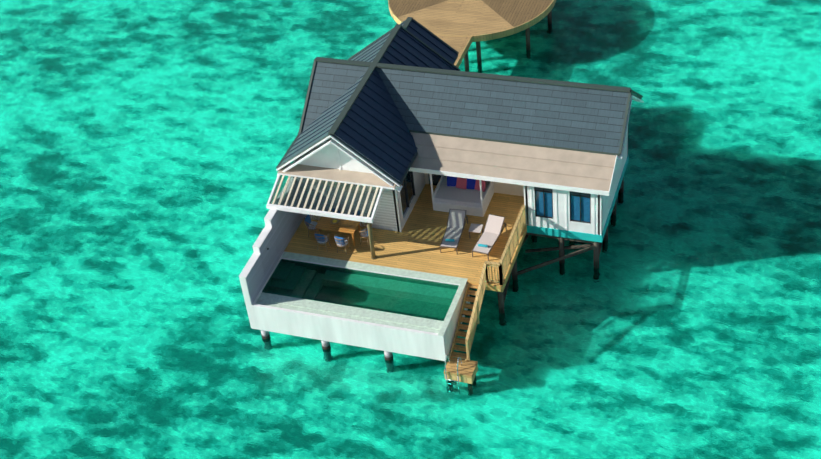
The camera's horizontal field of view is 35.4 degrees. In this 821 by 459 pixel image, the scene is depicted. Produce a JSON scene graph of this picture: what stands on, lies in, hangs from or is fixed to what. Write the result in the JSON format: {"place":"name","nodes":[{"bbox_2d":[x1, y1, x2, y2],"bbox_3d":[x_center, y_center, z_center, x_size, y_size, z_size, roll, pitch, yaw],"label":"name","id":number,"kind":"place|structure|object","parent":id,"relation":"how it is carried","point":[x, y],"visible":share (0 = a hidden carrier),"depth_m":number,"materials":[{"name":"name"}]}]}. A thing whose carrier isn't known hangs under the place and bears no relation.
{"place":"outdoors","nodes":[
{"label":"outdoors","id":0,"kind":"place"},
{"bbox_2d":[252,252,469,360],"bbox_3d":[-1.866,2.855,49.123,7.630,1.294,3.180,8,41,17],"label":"pool shell","id":1,"kind":"object","parent":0,"point":[377,330],"visible":0.67,"depth_m":48.13},
{"bbox_2d":[262,259,458,320],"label":"pool water","id":2,"kind":"structure","parent":1,"relation":"in","point":[378,292],"depth_m":48.93,"materials":[{"name":"teal liquid"}]},
{"bbox_2d":[0,0,820,458],"bbox_3d":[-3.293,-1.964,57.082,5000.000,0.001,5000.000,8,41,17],"label":"sea water","id":3,"kind":"structure","parent":0,"point":[144,146],"depth_m":52.69,"materials":[{"name":"teal liquid"}]},
{"bbox_2d":[261,330,392,359],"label":"support posts","id":4,"kind":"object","parent":3,"relation":"in","point":[326,345],"depth_m":49.01,"materials":[{"name":"grey concrete"}]},
{"bbox_2d":[291,121,628,234],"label":"house walls","id":5,"kind":"structure","parent":3,"relation":"in","point":[567,210],"depth_m":50.32,"materials":[{"name":"white wood"}]},
{"bbox_2d":[239,178,303,328],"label":"privacy wall","id":6,"kind":"structure","parent":5,"relation":"attached to","point":[272,241],"depth_m":49.50,"materials":[{"name":"grey paint"}]},
{"bbox_2d":[284,184,526,291],"bbox_3d":[0.049,-0.043,51.592,9.020,0.300,5.450,8,41,17],"label":"deck timber","id":7,"kind":"object","parent":5,"relation":"on","point":[414,244],"visible":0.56,"depth_m":50.67,"materials":[{"name":"brown wood"}]},
{"bbox_2d":[304,214,320,236],"bbox_3d":[-3.924,-0.138,51.376,0.561,0.861,0.588,8,41,17],"label":"dining chair","id":8,"kind":"object","parent":7,"relation":"on","point":[310,225],"visible":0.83,"depth_m":51.23,"materials":[{"name":"blue fabric"}]},
{"bbox_2d":[314,231,330,251],"bbox_3d":[-3.466,0.429,50.618,0.588,0.861,0.561,10,42,19],"label":"dining chair","id":9,"kind":"object","parent":7,"relation":"on","point":[322,239],"visible":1,"depth_m":50.44,"materials":[{"name":"blue fabric"}]},
{"bbox_2d":[266,163,395,259],"bbox_3d":[-2.953,-0.648,50.325,4.880,2.790,2.000,8,41,17],"label":"pergola","id":10,"kind":"object","parent":7,"relation":"on","point":[338,176],"visible":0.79,"depth_m":49.66,"materials":[{"name":"white paint"}]},
{"bbox_2d":[315,216,360,245],"bbox_3d":[-2.831,0.019,51.037,1.650,0.840,0.850,8,41,17],"label":"dining table","id":11,"kind":"object","parent":7,"relation":"on","point":[337,225],"visible":0.75,"depth_m":50.76,"materials":[{"name":"brown wood"}]},
{"bbox_2d":[334,234,350,254],"bbox_3d":[-2.673,0.539,50.368,0.588,0.861,0.561,11,43,21],"label":"dining chair","id":12,"kind":"object","parent":7,"relation":"on","point":[342,242],"visible":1,"depth_m":50.19,"materials":[{"name":"blue fabric"}]},
{"bbox_2d":[359,223,371,245],"bbox_3d":[-1.741,0.164,50.687,0.561,0.861,0.588,9,42,19],"label":"dining chair","id":13,"kind":"object","parent":7,"relation":"on","point":[363,233],"visible":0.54,"depth_m":50.57,"materials":[{"name":"blue fabric"}]},
{"bbox_2d":[440,209,467,253],"bbox_3d":[1.696,0.049,50.419,0.680,0.735,1.944,5,41,14],"label":"sun lounger","id":14,"kind":"object","parent":7,"relation":"on","point":[456,222],"visible":1,"depth_m":50.55,"materials":[{"name":"grey fabric"}]},
{"bbox_2d":[430,174,493,216],"bbox_3d":[2.063,-2.050,51.628,2.120,2.370,1.610,8,41,17],"label":"daybed","id":15,"kind":"object","parent":7,"relation":"on","point":[472,202],"visible":0.79,"depth_m":51.71,"materials":[{"name":"white fabric"}]},
{"bbox_2d":[447,176,456,186],"bbox_3d":[1.695,-1.972,52.172,0.449,0.458,0.132,2,20,11],"label":"blue pillow","id":16,"kind":"object","parent":15,"relation":"on","point":[451,181],"visible":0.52,"depth_m":52.12,"materials":[{"name":"blue fabric"}]},
{"bbox_2d":[456,177,466,188],"bbox_3d":[2.070,-1.874,51.996,0.449,0.458,0.132,12,23,22],"label":"cushion","id":17,"kind":"object","parent":15,"relation":"on","point":[461,183],"visible":0.9,"depth_m":51.95,"materials":[{"name":"red fabric"}]},
{"bbox_2d":[466,178,475,188],"bbox_3d":[2.464,-1.853,51.913,0.449,0.458,0.132,4,20,13],"label":"blue pillow","id":18,"kind":"object","parent":15,"relation":"on","point":[471,183],"visible":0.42,"depth_m":51.87,"materials":[{"name":"blue fabric"}]},
{"bbox_2d":[475,180,485,191],"bbox_3d":[2.814,-1.784,51.778,0.449,0.458,0.132,14,24,24],"label":"cushion","id":19,"kind":"object","parent":15,"relation":"on","point":[477,185],"visible":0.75,"depth_m":51.73,"materials":[{"name":"fabric"}]},
{"bbox_2d":[469,223,482,237],"bbox_3d":[2.578,0.086,50.509,0.480,0.400,0.480,6,41,15],"label":"side table","id":20,"kind":"object","parent":7,"relation":"on","point":[477,228],"visible":0.9,"depth_m":50.38,"materials":[{"name":"grey"}]},
{"bbox_2d":[472,214,506,260],"bbox_3d":[3.054,0.270,49.950,0.680,0.735,1.944,12,43,22],"label":"sun lounger","id":21,"kind":"object","parent":7,"relation":"on","point":[489,236],"visible":1,"depth_m":50.05,"materials":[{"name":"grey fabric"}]},
{"bbox_2d":[400,17,458,63],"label":"entrance roof","id":22,"kind":"structure","parent":5,"relation":"on","point":[429,38],"depth_m":55.67,"materials":[{"name":"metal"}]},
{"bbox_2d":[276,24,643,191],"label":"roof","id":23,"kind":"structure","parent":5,"relation":"on","point":[370,107],"depth_m":50.47,"materials":[{"name":"grey tile"}]},
{"bbox_2d":[449,205,525,360],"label":"staircase with railing","id":24,"kind":"structure","parent":5,"relation":"attached to","point":[504,263],"depth_m":48.00,"materials":[{"name":"brown wood"}]},
{"bbox_2d":[444,357,477,383],"bbox_3d":[1.915,5.669,47.660,1.070,1.690,0.770,8,41,17],"label":"stair landing","id":25,"kind":"object","parent":24,"relation":"attached to","point":[467,371],"visible":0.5,"depth_m":47.06,"materials":[{"name":"brown wood"}]},
{"bbox_2d":[445,355,461,383],"bbox_3d":[1.615,5.383,47.269,0.504,1.981,0.564,8,41,17],"label":"ladder","id":26,"kind":"object","parent":25,"relation":"attached to","point":[457,368],"visible":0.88,"depth_m":46.88,"materials":[{"name":"silver metal"}]},
{"bbox_2d":[409,132,616,195],"bbox_3d":[3.654,-2.610,49.731,8.454,0.853,1.552,8,41,17],"label":"roof","id":27,"kind":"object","parent":5,"relation":"on","point":[557,169],"visible":0.77,"depth_m":49.50,"materials":[{"name":"white paint"}]},
{"bbox_2d":[527,154,628,242],"bbox_3d":[6.850,-1.520,52.434,3.070,0.347,5.430,8,41,17],"label":"wall base","id":28,"kind":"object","parent":5,"relation":"on","point":[565,234],"visible":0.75,"depth_m":50.60,"materials":[{"name":"paint"}]},
{"bbox_2d":[464,10,551,71],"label":"support posts","id":29,"kind":"object","parent":3,"relation":"in","point":[478,48],"visible":0.1,"depth_m":63.50,"materials":[{"name":"brown wood"}]},
{"bbox_2d":[388,0,555,67],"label":"round deck","id":30,"kind":"structure","parent":29,"relation":"on","point":[460,26],"depth_m":63.66,"materials":[{"name":"brown wood"}]},
{"bbox_2d":[497,177,623,313],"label":"support stilts","id":31,"kind":"object","parent":3,"relation":"in","point":[594,246],"visible":0.15,"depth_m":50.92,"materials":[{"name":"brown wood"}]}
]}

